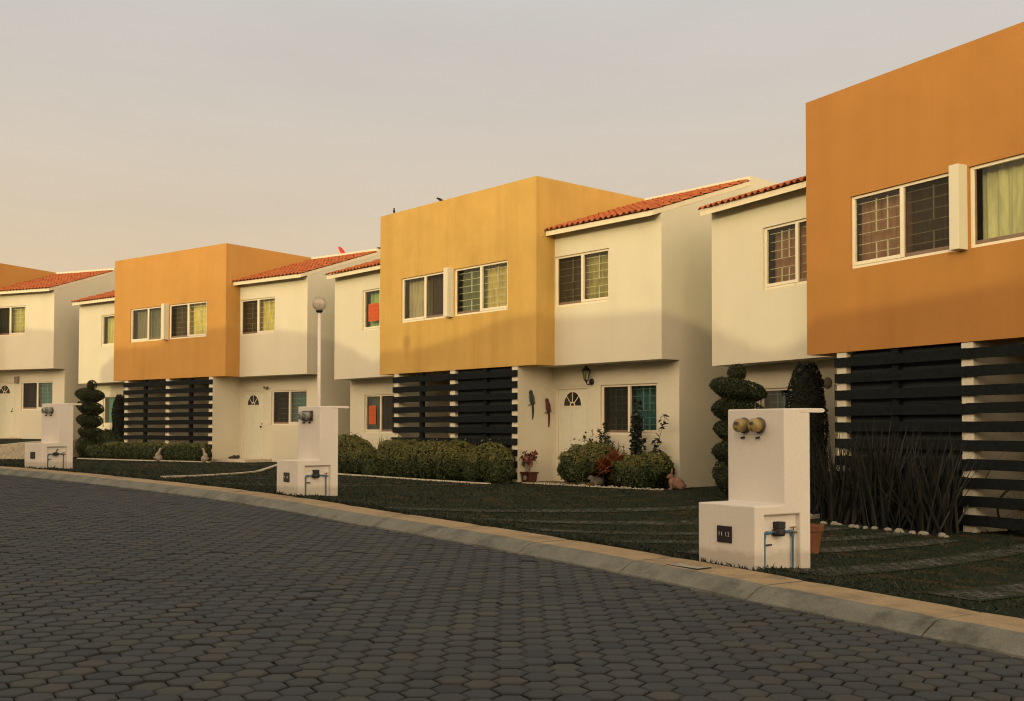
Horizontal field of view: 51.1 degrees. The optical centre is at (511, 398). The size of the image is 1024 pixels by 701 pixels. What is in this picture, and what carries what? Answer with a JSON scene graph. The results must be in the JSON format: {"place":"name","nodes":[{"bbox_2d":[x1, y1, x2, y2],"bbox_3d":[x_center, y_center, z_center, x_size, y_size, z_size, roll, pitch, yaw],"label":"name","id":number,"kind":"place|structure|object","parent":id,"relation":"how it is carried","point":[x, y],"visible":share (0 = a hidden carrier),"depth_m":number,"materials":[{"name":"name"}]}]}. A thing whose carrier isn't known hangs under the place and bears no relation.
{"place":"outdoors","nodes":[
{"label":"outdoors","id":0,"kind":"place"},
{"bbox_2d":[0,440,40,444],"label":"raised lawn","id":1,"kind":"structure","parent":0,"point":[8,441],"depth_m":37.03,"materials":[{"name":"green plant"}]},
{"bbox_2d":[228,455,239,458],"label":"door shoes","id":2,"kind":"object","parent":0,"point":[234,457],"depth_m":33.44,"materials":[{"name":"black plastic"}]},
{"bbox_2d":[0,475,1023,700],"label":"road","id":3,"kind":"structure","parent":0,"point":[269,674],"depth_m":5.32,"materials":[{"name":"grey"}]},
{"bbox_2d":[0,466,1023,658],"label":"kerb","id":4,"kind":"structure","parent":3,"relation":"on","point":[994,633],"depth_m":8.43,"materials":[{"name":"grey concrete"}]},
{"bbox_2d":[665,563,711,569],"bbox_3d":[1.398,1.335,8.485,0.160,0.024,0.350,1,-2,-36],"label":"hatch cover","id":5,"kind":"object","parent":4,"relation":"on","point":[690,566],"visible":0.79,"depth_m":8.44,"materials":[{"name":"grey concrete"}]},
{"bbox_2d":[0,439,1023,618],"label":"lawn","id":6,"kind":"structure","parent":0,"point":[990,579],"depth_m":14.16,"materials":[{"name":"green plant"}]},
{"bbox_2d":[0,439,81,458],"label":"retaining wall","id":7,"kind":"structure","parent":6,"relation":"on","point":[13,451],"depth_m":34.54,"materials":[{"name":"concrete"}]},
{"bbox_2d":[25,403,81,468],"bbox_3d":[-9.045,0.887,21.100,0.665,1.608,0.837,-1,-2,36],"label":"meter pedestal","id":8,"kind":"object","parent":6,"relation":"on","point":[54,447],"visible":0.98,"depth_m":20.96,"materials":[{"name":"white paint"}]},
{"bbox_2d":[0,263,114,438],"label":"duplex house","id":9,"kind":"structure","parent":6,"relation":"on","point":[39,334],"depth_m":40.21,"materials":[{"name":"white paint"}]},
{"bbox_2d":[0,382,13,437],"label":"door","id":10,"kind":"structure","parent":9,"relation":"in","point":[7,388],"depth_m":40.92,"materials":[{"name":"wood"}]},
{"bbox_2d":[0,306,25,335],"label":"window","id":11,"kind":"structure","parent":9,"relation":"in","point":[12,318],"depth_m":40.34,"materials":[{"name":"glass"}]},
{"bbox_2d":[14,376,18,382],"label":"wall lamp","id":12,"kind":"object","parent":9,"relation":"attached to","point":[16,379],"visible":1,"depth_m":40.59,"materials":[{"name":"ceramic"}]},
{"bbox_2d":[22,381,52,409],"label":"window","id":13,"kind":"structure","parent":9,"relation":"in","point":[34,394],"depth_m":40.43,"materials":[{"name":"glass"}]},
{"bbox_2d":[74,380,105,457],"bbox_3d":[-14.557,0.775,36.886,0.994,2.892,0.965,0,-2,0],"label":"topiary tree","id":14,"kind":"object","parent":6,"relation":"on","point":[90,397],"visible":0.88,"depth_m":36.63,"materials":[{"name":"green plant"}]},
{"bbox_2d":[85,442,99,457],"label":"shrub","id":15,"kind":"object","parent":6,"relation":"on","point":[89,449],"visible":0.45,"depth_m":36.26,"materials":[{"name":"green plant"}]},
{"bbox_2d":[90,442,107,458],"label":"hedge","id":16,"kind":"object","parent":6,"relation":"on","point":[96,453],"visible":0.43,"depth_m":35.62,"materials":[{"name":"green plant"}]},
{"bbox_2d":[96,425,123,446],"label":"shrub","id":17,"kind":"object","parent":6,"relation":"on","point":[104,436],"visible":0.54,"depth_m":36.46,"materials":[{"name":"green plant"}]},
{"bbox_2d":[111,394,124,438],"bbox_3d":[-13.454,0.965,36.678,0.586,2.303,0.599,0,-2,0],"label":"cypress tree","id":18,"kind":"object","parent":6,"relation":"on","point":[117,418],"visible":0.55,"depth_m":36.51,"materials":[{"name":"green plant"}]},
{"bbox_2d":[77,458,209,461],"bbox_3d":[-11.832,2.023,33.968,6.902,0.215,0.118,-1,-2,36],"label":"garden edging","id":19,"kind":"object","parent":6,"relation":"on","point":[139,460],"visible":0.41,"depth_m":33.99,"materials":[{"name":"concrete"}]},
{"bbox_2d":[100,439,211,460],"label":"hedge","id":20,"kind":"object","parent":6,"relation":"on","point":[182,451],"visible":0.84,"depth_m":33.73,"materials":[{"name":"green plant"}]},
{"bbox_2d":[153,448,162,460],"bbox_3d":[-11.012,1.730,33.290,0.302,0.432,0.170,1,-2,-20],"label":"goose ornament","id":21,"kind":"object","parent":6,"relation":"on","point":[158,457],"visible":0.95,"depth_m":33.24,"materials":[{"name":"ceramic"}]},
{"bbox_2d":[201,448,208,461],"bbox_3d":[-9.177,1.688,32.000,0.302,0.432,0.170,0,-2,20],"label":"goose ornament","id":22,"kind":"object","parent":6,"relation":"on","point":[204,458],"visible":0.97,"depth_m":31.95,"materials":[{"name":"ceramic"}]},
{"bbox_2d":[160,464,276,477],"bbox_3d":[-6.437,1.755,24.911,0.162,0.451,12.118,0,-2,-3],"label":"garden edging","id":23,"kind":"object","parent":6,"relation":"on","point":[260,470],"visible":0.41,"depth_m":23.68,"materials":[{"name":"concrete"}]},
{"bbox_2d":[71,243,379,462],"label":"duplex house","id":24,"kind":"structure","parent":6,"relation":"on","point":[205,345],"depth_m":33.68,"materials":[{"name":"orange paint"}]},
{"bbox_2d":[102,315,113,346],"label":"window","id":25,"kind":"structure","parent":24,"relation":"in","point":[110,317],"depth_m":37.96,"materials":[{"name":"white metal"}]},
{"bbox_2d":[104,395,124,424],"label":"window","id":26,"kind":"structure","parent":24,"relation":"in","point":[111,398],"depth_m":38.71,"materials":[{"name":"glass"}]},
{"bbox_2d":[131,306,160,341],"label":"window","id":27,"kind":"structure","parent":24,"relation":"in","point":[149,319],"depth_m":35.62,"materials":[{"name":"glass"}]},
{"bbox_2d":[170,301,206,338],"bbox_3d":[-10.237,-2.498,34.174,1.943,1.217,0.269,-1,-2,37],"label":"window","id":28,"kind":"structure","parent":24,"relation":"in","point":[187,320],"depth_m":34.22,"materials":[{"name":"glass"}]},
{"bbox_2d":[242,391,262,458],"bbox_3d":[-8.154,0.824,33.702,1.012,2.115,0.115,-1,-2,37],"label":"door","id":29,"kind":"structure","parent":24,"relation":"in","point":[252,422],"depth_m":33.72,"materials":[{"name":"wood"}]},
{"bbox_2d":[241,297,274,335],"bbox_3d":[-7.720,-2.529,32.962,1.632,1.207,0.269,-1,-2,37],"label":"window","id":30,"kind":"structure","parent":24,"relation":"in","point":[257,315],"depth_m":33.02,"materials":[{"name":"glass"}]},
{"bbox_2d":[272,390,306,424],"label":"window","id":31,"kind":"structure","parent":24,"relation":"in","point":[285,404],"depth_m":32.86,"materials":[{"name":"glass"}]},
{"bbox_2d":[109,472,370,477],"bbox_3d":[-4.409,1.663,24.384,0.420,0.367,11.450,-1,-2,36],"label":"driveway strip","id":32,"kind":"object","parent":6,"relation":"on","point":[246,476],"visible":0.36,"depth_m":22.59,"materials":[{"name":"concrete"}]},
{"bbox_2d":[141,475,397,478],"bbox_3d":[-3.659,1.657,23.784,0.420,0.347,11.450,-1,-2,36],"label":"driveway strip","id":33,"kind":"object","parent":6,"relation":"on","point":[276,478],"visible":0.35,"depth_m":21.82,"materials":[{"name":"concrete"}]},
{"bbox_2d":[277,406,348,495],"bbox_3d":[-2.879,0.905,15.472,0.840,1.608,0.665,1,-2,-40],"label":"meter pedestal","id":34,"kind":"object","parent":6,"relation":"on","point":[312,469],"visible":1,"depth_m":15.30,"materials":[{"name":"white paint"}]},
{"bbox_2d":[312,296,326,405],"bbox_3d":[-3.000,-0.033,16.608,0.224,3.126,0.224,0,-2,0],"label":"street lamp","id":35,"kind":"object","parent":6,"relation":"on","point":[319,303],"visible":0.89,"depth_m":16.60,"materials":[{"name":"metal"}]},
{"bbox_2d":[338,432,375,474],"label":"hedge","id":36,"kind":"object","parent":6,"relation":"on","point":[354,450],"visible":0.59,"depth_m":27.21,"materials":[{"name":"green plant"}]},
{"bbox_2d":[202,482,517,485],"bbox_3d":[-2.167,1.601,20.778,0.420,0.291,8.950,-1,-2,38],"label":"driveway strip","id":37,"kind":"object","parent":6,"relation":"on","point":[376,485],"visible":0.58,"depth_m":20.61,"materials":[{"name":"concrete"}]},
{"bbox_2d":[360,458,378,475],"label":"hedge","id":38,"kind":"object","parent":6,"relation":"on","point":[369,466],"visible":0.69,"depth_m":26.16,"materials":[{"name":"green plant"}]},
{"bbox_2d":[374,435,447,479],"bbox_3d":[-2.328,1.443,25.554,1.012,1.171,2.902,1,-2,-39],"label":"hedge","id":39,"kind":"object","parent":6,"relation":"on","point":[407,458],"visible":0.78,"depth_m":25.21,"materials":[{"name":"green plant"}]},
{"bbox_2d":[338,473,490,483],"bbox_3d":[-2.715,1.940,25.197,0.110,0.216,6.801,2,-2,-41],"label":"garden edging","id":40,"kind":"object","parent":6,"relation":"on","point":[413,478],"visible":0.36,"depth_m":24.59,"materials":[{"name":"concrete"}]},
{"bbox_2d":[430,434,475,480],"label":"hedge","id":41,"kind":"object","parent":6,"relation":"on","point":[447,458],"visible":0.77,"depth_m":23.90,"materials":[{"name":"green plant"}]},
{"bbox_2d":[459,437,515,483],"bbox_3d":[-0.486,1.389,23.414,1.505,1.131,0.956,-1,-2,44],"label":"hedge","id":42,"kind":"object","parent":6,"relation":"on","point":[491,462],"visible":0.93,"depth_m":23.12,"materials":[{"name":"green plant"}]},
{"bbox_2d":[386,505,698,512],"bbox_3d":[1.996,1.585,16.356,9.450,0.299,0.420,2,-2,-42],"label":"driveway strip","id":43,"kind":"object","parent":6,"relation":"on","point":[694,507],"visible":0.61,"depth_m":15.40,"materials":[{"name":"concrete"}]},
{"bbox_2d":[325,176,778,487],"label":"duplex house","id":44,"kind":"structure","parent":6,"relation":"on","point":[497,304],"depth_m":23.65,"materials":[{"name":"yellow paint"}]},
{"bbox_2d":[364,288,379,330],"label":"window","id":45,"kind":"structure","parent":44,"relation":"in","point":[375,293],"depth_m":29.16,"materials":[{"name":"white metal"}]},
{"bbox_2d":[369,405,375,423],"bbox_3d":[-3.888,0.444,29.795,0.005,0.520,0.368,2,-2,-41],"label":"paper notice","id":46,"kind":"object","parent":44,"relation":"attached to","point":[372,414],"visible":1,"depth_m":29.79,"materials":[{"name":"paper"}]},
{"bbox_2d":[368,303,378,321],"bbox_3d":[-3.737,-2.343,28.899,0.006,0.480,0.508,2,-2,-41],"label":"paper notice","id":47,"kind":"object","parent":44,"relation":"attached to","point":[373,312],"visible":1,"depth_m":28.90,"materials":[{"name":"paper"}]},
{"bbox_2d":[365,394,393,432],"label":"window","id":48,"kind":"structure","parent":44,"relation":"in","point":[383,402],"depth_m":29.42,"materials":[{"name":"glass"}]},
{"bbox_2d":[402,272,444,322],"bbox_3d":[-2.030,-2.481,26.279,0.267,1.217,1.943,2,-2,-41],"label":"window","id":49,"kind":"structure","parent":44,"relation":"in","point":[425,291],"depth_m":26.21,"materials":[{"name":"glass"}]},
{"bbox_2d":[455,260,507,315],"bbox_3d":[-0.617,-2.525,24.668,0.270,1.217,1.943,2,-2,-41],"label":"window","id":50,"kind":"structure","parent":44,"relation":"in","point":[485,286],"depth_m":24.70,"materials":[{"name":"glass"}]},
{"bbox_2d":[519,449,538,481],"bbox_3d":[0.360,1.461,23.504,0.434,0.751,0.454,2,-2,-42],"label":"flower pot","id":51,"kind":"object","parent":44,"relation":"on","point":[528,460],"visible":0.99,"depth_m":23.44,"materials":[{"name":"red ceramic"}]},
{"bbox_2d":[529,390,534,419],"bbox_3d":[0.443,0.130,23.762,0.205,0.657,0.071,2,-2,-41],"label":"parrot ornament","id":52,"kind":"object","parent":44,"relation":"attached to","point":[532,399],"visible":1,"depth_m":23.75,"materials":[{"name":"green ceramic"}]},
{"bbox_2d":[545,398,550,426],"bbox_3d":[0.812,0.310,24.080,0.205,0.657,0.071,2,-2,-41],"label":"parrot ornament","id":53,"kind":"object","parent":44,"relation":"attached to","point":[548,407],"visible":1,"depth_m":24.07,"materials":[{"name":"red ceramic"}]},
{"bbox_2d":[539,481,565,482],"bbox_3d":[1.010,1.828,23.533,0.440,0.018,0.760,2,-2,-41],"label":"door mat","id":54,"kind":"object","parent":44,"relation":"on","point":[554,481],"depth_m":23.61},
{"bbox_2d":[556,386,587,480],"bbox_3d":[1.343,0.784,23.775,0.115,2.115,1.012,2,-2,-41],"label":"door","id":55,"kind":"structure","parent":44,"relation":"in","point":[571,402],"depth_m":23.85,"materials":[{"name":"wood"}]},
{"bbox_2d":[556,248,608,306],"bbox_3d":[1.598,-2.571,22.964,0.270,1.207,1.632,2,-2,-41],"label":"window","id":56,"kind":"structure","parent":44,"relation":"in","point":[581,278],"depth_m":23.02,"materials":[{"name":"glass"}]},
{"bbox_2d":[582,365,593,384],"bbox_3d":[1.639,-0.544,23.228,0.265,0.483,0.220,2,-2,-41],"label":"wall lantern","id":57,"kind":"object","parent":44,"relation":"attached to","point":[587,369],"depth_m":23.18,"materials":[{"name":"metal"}]},
{"bbox_2d":[602,383,657,434],"bbox_3d":[2.558,0.222,22.586,0.268,1.164,1.617,2,-2,-41],"label":"window","id":58,"kind":"structure","parent":44,"relation":"in","point":[617,406],"depth_m":22.62,"materials":[{"name":"glass"}]},
{"bbox_2d":[453,517,698,524],"bbox_3d":[2.796,1.620,15.305,9.450,0.374,0.420,2,-2,-42],"label":"driveway strip","id":59,"kind":"object","parent":6,"relation":"on","point":[683,522],"visible":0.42,"depth_m":13.96,"materials":[{"name":"concrete"}]},
{"bbox_2d":[556,436,620,484],"bbox_3d":[1.615,1.360,22.537,1.495,1.151,1.076,-1,-2,24],"label":"hedge","id":60,"kind":"object","parent":6,"relation":"on","point":[575,464],"visible":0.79,"depth_m":22.20,"materials":[{"name":"green plant"}]},
{"bbox_2d":[527,483,654,489],"bbox_3d":[1.551,1.881,21.908,0.085,0.200,3.738,2,-2,-45],"label":"garden edging","id":61,"kind":"object","parent":6,"relation":"on","point":[586,486],"visible":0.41,"depth_m":22.07,"materials":[{"name":"concrete"}]},
{"bbox_2d":[587,475,602,485],"bbox_3d":[1.724,1.681,22.021,0.356,0.230,0.171,0,-2,5],"label":"animal statue","id":62,"kind":"object","parent":6,"relation":"on","point":[593,480],"visible":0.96,"depth_m":21.96,"materials":[{"name":"grey stone"}]},
{"bbox_2d":[588,454,611,485],"bbox_3d":[1.922,1.473,21.916,0.719,0.741,0.716,0,-2,0],"label":"cordyline","id":63,"kind":"object","parent":6,"relation":"on","point":[601,468],"visible":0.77,"depth_m":21.92,"materials":[{"name":"red plant"}]},
{"bbox_2d":[597,422,614,484],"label":"upright plant","id":64,"kind":"object","parent":6,"relation":"on","point":[608,442],"visible":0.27,"depth_m":22.66,"materials":[{"name":"green plant"}]},
{"bbox_2d":[600,445,631,485],"bbox_3d":[2.134,1.372,21.717,0.845,0.932,0.854,0,-2,0],"label":"cordyline","id":65,"kind":"object","parent":6,"relation":"on","point":[615,456],"visible":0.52,"depth_m":21.63,"materials":[{"name":"red plant"}]},
{"bbox_2d":[628,400,645,455],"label":"tall shrub","id":66,"kind":"object","parent":6,"relation":"on","point":[636,441],"visible":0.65,"depth_m":21.90,"materials":[{"name":"green plant"}]},
{"bbox_2d":[608,448,674,487],"bbox_3d":[2.627,1.418,21.452,1.343,0.890,1.029,-1,-2,24],"label":"hedge","id":67,"kind":"object","parent":6,"relation":"on","point":[644,469],"visible":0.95,"depth_m":21.12,"materials":[{"name":"green plant"}]},
{"bbox_2d":[650,414,669,453],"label":"tall shrub","id":68,"kind":"object","parent":6,"relation":"on","point":[658,439],"visible":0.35,"depth_m":21.50,"materials":[{"name":"green plant"}]},
{"bbox_2d":[666,468,686,489],"bbox_3d":[3.196,1.559,20.785,0.390,0.439,0.210,0,-2,8],"label":"rabbit statue","id":69,"kind":"object","parent":6,"relation":"on","point":[678,483],"visible":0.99,"depth_m":20.73,"materials":[{"name":"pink ceramic"}]},
{"bbox_2d":[520,523,867,534],"bbox_3d":[3.121,1.593,13.705,7.950,0.353,0.420,2,-2,-43],"label":"driveway strip","id":70,"kind":"object","parent":6,"relation":"on","point":[697,533],"visible":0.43,"depth_m":12.31,"materials":[{"name":"concrete"}]},
{"bbox_2d":[708,364,766,496],"bbox_3d":[4.036,0.629,19.117,1.045,2.560,1.029,0,-2,0],"label":"topiary tree","id":71,"kind":"object","parent":6,"relation":"on","point":[735,391],"visible":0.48,"depth_m":18.89,"materials":[{"name":"green plant"}]},
{"bbox_2d":[591,530,917,543],"bbox_3d":[3.137,1.565,12.351,6.350,0.334,0.420,2,-2,-44],"label":"driveway strip","id":72,"kind":"object","parent":6,"relation":"on","point":[890,534],"visible":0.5,"depth_m":13.17,"materials":[{"name":"concrete"}]},
{"bbox_2d":[699,408,824,569],"bbox_3d":[2.068,0.881,8.846,0.840,1.608,0.665,1,-2,-34],"label":"meter pedestal","id":73,"kind":"object","parent":6,"relation":"on","point":[760,517],"visible":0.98,"depth_m":8.67,"materials":[{"name":"white paint"}]},
{"bbox_2d":[785,362,829,507],"bbox_3d":[4.941,0.681,17.927,0.772,2.628,0.758,0,-2,0],"label":"cypress tree","id":74,"kind":"object","parent":6,"relation":"on","point":[807,389],"visible":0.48,"depth_m":17.72,"materials":[{"name":"green plant"}]},
{"bbox_2d":[663,538,960,554],"bbox_3d":[3.479,1.551,11.414,0.420,0.313,5.750,-1,-2,44],"label":"driveway strip","id":75,"kind":"object","parent":6,"relation":"on","point":[902,545],"visible":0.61,"depth_m":12.16,"materials":[{"name":"concrete"}]},
{"bbox_2d":[810,523,824,553],"bbox_3d":[2.978,1.410,10.714,0.296,0.305,0.296,0,-2,0],"label":"terracotta pot","id":76,"kind":"object","parent":75,"relation":"on","point":[816,530],"visible":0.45,"depth_m":10.61,"materials":[{"name":"orange ceramic"}]},
{"bbox_2d":[810,514,821,518],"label":"path slab","id":77,"kind":"structure","parent":6,"relation":"on","point":[814,516],"depth_m":16.58,"materials":[{"name":"stone"}]},
{"bbox_2d":[810,440,842,518],"bbox_3d":[4.910,1.231,16.875,1.142,1.333,2.256,-1,-2,27],"label":"flax plant","id":78,"kind":"object","parent":6,"relation":"on","point":[814,507],"visible":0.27,"depth_m":16.72,"materials":[{"name":"green plant"}]},
{"bbox_2d":[809,423,892,523],"bbox_3d":[4.939,1.089,15.887,1.405,1.565,1.260,0,-2,0],"label":"flax plant","id":79,"kind":"object","parent":6,"relation":"on","point":[843,503],"visible":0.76,"depth_m":15.77,"materials":[{"name":"green plant"}]},
{"bbox_2d":[697,22,1023,532],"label":"duplex house","id":80,"kind":"structure","parent":6,"relation":"on","point":[870,263],"depth_m":15.55,"materials":[{"name":"orange paint"}]},
{"bbox_2d":[762,387,790,408],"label":"window","id":81,"kind":"structure","parent":80,"relation":"in","point":[777,396],"depth_m":19.70,"materials":[{"name":"white metal"}]},
{"bbox_2d":[764,218,806,289],"bbox_3d":[4.980,-2.501,18.357,0.268,1.207,1.632,1,-2,-28],"label":"window","id":82,"kind":"structure","parent":80,"relation":"in","point":[790,259],"depth_m":18.72,"materials":[{"name":"glass"}]},
{"bbox_2d":[822,377,831,388],"bbox_3d":[5.362,-0.273,18.314,0.058,0.200,0.260,1,-2,-28],"label":"wall plaque","id":83,"kind":"object","parent":80,"relation":"attached to","point":[827,382],"depth_m":18.27,"materials":[{"name":"beige ceramic"}]},
{"bbox_2d":[835,385,837,470],"bbox_3d":[5.740,0.814,17.709,0.115,2.115,1.012,1,-2,-28],"label":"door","id":84,"kind":"structure","parent":80,"relation":"in","point":[835,385],"depth_m":18.15,"materials":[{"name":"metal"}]},
{"bbox_2d":[852,173,951,268],"bbox_3d":[5.805,-2.576,15.687,0.269,1.217,1.943,1,-2,-28],"label":"window","id":85,"kind":"structure","parent":80,"relation":"in","point":[910,220],"depth_m":15.60,"materials":[{"name":"glass"}]},
{"bbox_2d":[970,154,1023,247],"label":"window","id":86,"kind":"structure","parent":80,"relation":"in","point":[1003,179],"depth_m":14.40,"materials":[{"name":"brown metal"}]},
{"bbox_2d":[833,413,956,529],"bbox_3d":[5.378,1.021,15.237,1.626,1.668,1.582,0,-2,0],"label":"flax plant","id":87,"kind":"object","parent":6,"relation":"on","point":[882,512],"visible":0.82,"depth_m":15.08,"materials":[{"name":"green plant"}]},
{"bbox_2d":[780,544,1023,575],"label":"driveway strip","id":88,"kind":"object","parent":6,"relation":"on","point":[992,554],"visible":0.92,"depth_m":10.12,"materials":[{"name":"concrete"}]},
{"bbox_2d":[918,531,928,534],"bbox_3d":[5.428,1.777,14.117,0.152,0.076,0.120,-1,-2,39],"label":"edging stone","id":89,"kind":"object","parent":6,"relation":"on","point":[923,533],"visible":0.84,"depth_m":14.07,"materials":[{"name":"white stone"}]},
{"bbox_2d":[858,427,1002,534],"bbox_3d":[5.711,1.072,14.512,1.761,1.528,1.463,2,-2,-44],"label":"flax plant","id":90,"kind":"object","parent":6,"relation":"on","point":[933,510],"visible":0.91,"depth_m":14.33,"materials":[{"name":"green plant"}]},
{"bbox_2d":[921,581,1023,600],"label":"driveway strip","id":91,"kind":"object","parent":6,"relation":"on","point":[990,591],"visible":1,"depth_m":7.69,"materials":[{"name":"concrete"}]},
{"bbox_2d":[996,490,1023,532],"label":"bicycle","id":92,"kind":"object","parent":6,"relation":"on","point":[997,510],"visible":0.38,"depth_m":14.50,"materials":[{"name":"black metal"}]},
{"bbox_2d":[0,0,1023,272],"label":"sky","id":93,"kind":"structure","parent":0,"point":[129,129],"materials":[{"name":"beige"}]}
]}

